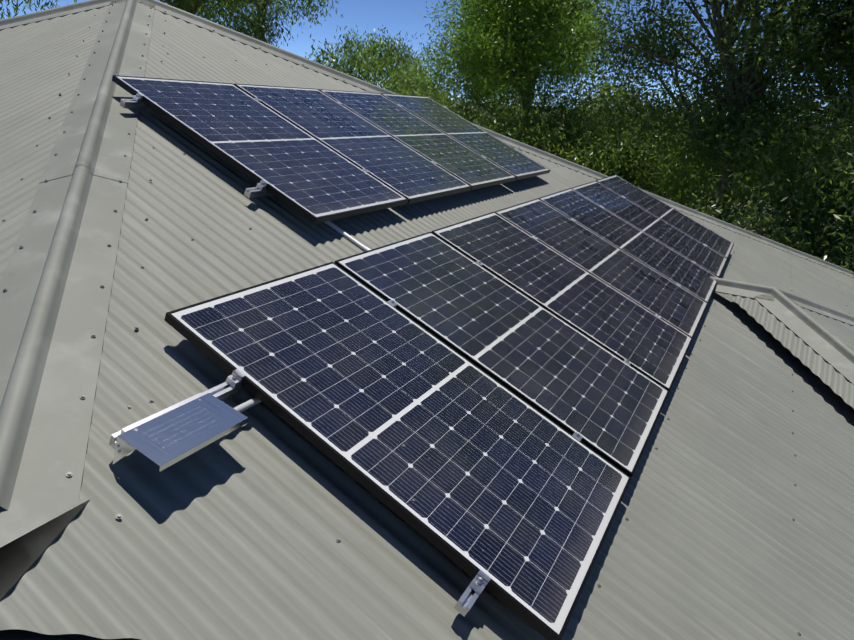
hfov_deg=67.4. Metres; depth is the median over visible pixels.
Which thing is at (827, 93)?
dense tree
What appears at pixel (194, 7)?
eucalypt tree
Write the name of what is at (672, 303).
array panel
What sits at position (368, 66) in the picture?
eucalypt tree
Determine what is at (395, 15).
sky
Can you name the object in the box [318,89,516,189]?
array panel
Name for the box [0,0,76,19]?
eucalypt tree
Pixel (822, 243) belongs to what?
shrub
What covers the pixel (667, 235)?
array panel
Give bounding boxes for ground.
[439,100,850,270]
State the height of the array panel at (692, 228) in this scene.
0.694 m
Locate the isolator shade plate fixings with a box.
[116,399,201,452]
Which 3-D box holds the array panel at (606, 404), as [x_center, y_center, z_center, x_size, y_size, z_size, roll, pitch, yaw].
[0.439,0.065,3.361,1.571,0.692,1.000,13,21,25]
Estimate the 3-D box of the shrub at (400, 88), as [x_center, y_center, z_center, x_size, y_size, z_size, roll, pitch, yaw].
[0.864,-8.066,28.407,11.554,6.862,11.705,13,21,25]
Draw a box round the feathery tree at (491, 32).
[406,0,651,150]
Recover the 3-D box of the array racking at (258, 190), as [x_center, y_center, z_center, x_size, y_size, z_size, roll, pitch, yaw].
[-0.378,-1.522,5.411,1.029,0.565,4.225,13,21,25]
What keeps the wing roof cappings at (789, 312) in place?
on the wing roof sheets
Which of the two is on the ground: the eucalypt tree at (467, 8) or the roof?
the eucalypt tree at (467, 8)
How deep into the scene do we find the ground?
85.25 m
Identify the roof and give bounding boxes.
[0,10,853,639]
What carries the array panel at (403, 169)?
on the array racking at (258, 190)
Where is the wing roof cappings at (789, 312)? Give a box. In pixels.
[710,276,853,384]
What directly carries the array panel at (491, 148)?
on the roof
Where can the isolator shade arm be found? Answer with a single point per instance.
(155, 415)
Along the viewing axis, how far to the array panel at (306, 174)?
4.00 m
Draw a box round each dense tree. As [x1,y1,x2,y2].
[556,0,853,251]
[693,0,853,270]
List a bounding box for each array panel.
[112,75,408,223]
[164,262,631,639]
[234,83,471,203]
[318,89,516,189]
[334,232,669,476]
[381,93,550,179]
[432,212,692,390]
[495,198,707,337]
[538,188,718,302]
[571,181,726,277]
[596,175,733,258]
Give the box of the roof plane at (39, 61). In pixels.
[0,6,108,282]
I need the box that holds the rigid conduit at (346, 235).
[324,221,370,250]
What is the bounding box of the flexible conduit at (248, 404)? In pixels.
[234,397,261,411]
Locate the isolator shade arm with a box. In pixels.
[121,393,202,433]
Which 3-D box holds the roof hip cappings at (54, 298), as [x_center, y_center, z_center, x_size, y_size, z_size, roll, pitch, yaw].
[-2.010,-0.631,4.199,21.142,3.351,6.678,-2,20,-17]
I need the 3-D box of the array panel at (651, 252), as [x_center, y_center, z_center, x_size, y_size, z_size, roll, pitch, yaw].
[1.889,-0.733,5.934,1.569,0.696,1.000,13,21,25]
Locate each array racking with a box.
[109,188,715,616]
[120,93,521,197]
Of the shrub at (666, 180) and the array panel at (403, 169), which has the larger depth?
the shrub at (666, 180)
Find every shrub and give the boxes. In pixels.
[363,58,549,151]
[476,61,744,210]
[593,85,853,259]
[652,99,853,271]
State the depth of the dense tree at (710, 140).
14.37 m
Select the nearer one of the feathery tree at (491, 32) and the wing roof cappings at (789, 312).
the wing roof cappings at (789, 312)
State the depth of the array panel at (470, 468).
2.36 m
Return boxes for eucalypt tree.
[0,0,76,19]
[160,0,296,33]
[175,0,342,47]
[305,17,455,102]
[438,0,623,113]
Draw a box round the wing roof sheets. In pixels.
[728,294,853,407]
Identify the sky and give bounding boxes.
[0,0,851,126]
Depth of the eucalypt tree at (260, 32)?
26.60 m
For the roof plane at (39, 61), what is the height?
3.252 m
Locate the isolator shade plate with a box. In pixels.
[112,393,247,470]
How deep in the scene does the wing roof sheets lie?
5.35 m
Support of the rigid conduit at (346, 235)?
attached to the roof
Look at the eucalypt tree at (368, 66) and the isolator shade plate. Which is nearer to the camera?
the isolator shade plate
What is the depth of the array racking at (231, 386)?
2.12 m
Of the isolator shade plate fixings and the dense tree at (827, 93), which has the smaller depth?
the isolator shade plate fixings
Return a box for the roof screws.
[2,4,849,635]
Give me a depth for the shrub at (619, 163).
19.54 m
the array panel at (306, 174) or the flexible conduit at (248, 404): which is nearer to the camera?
the flexible conduit at (248, 404)
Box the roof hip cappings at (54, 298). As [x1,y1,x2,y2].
[0,0,853,599]
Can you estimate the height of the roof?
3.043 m
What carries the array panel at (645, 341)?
on the array racking at (231, 386)
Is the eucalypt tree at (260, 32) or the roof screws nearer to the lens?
the roof screws

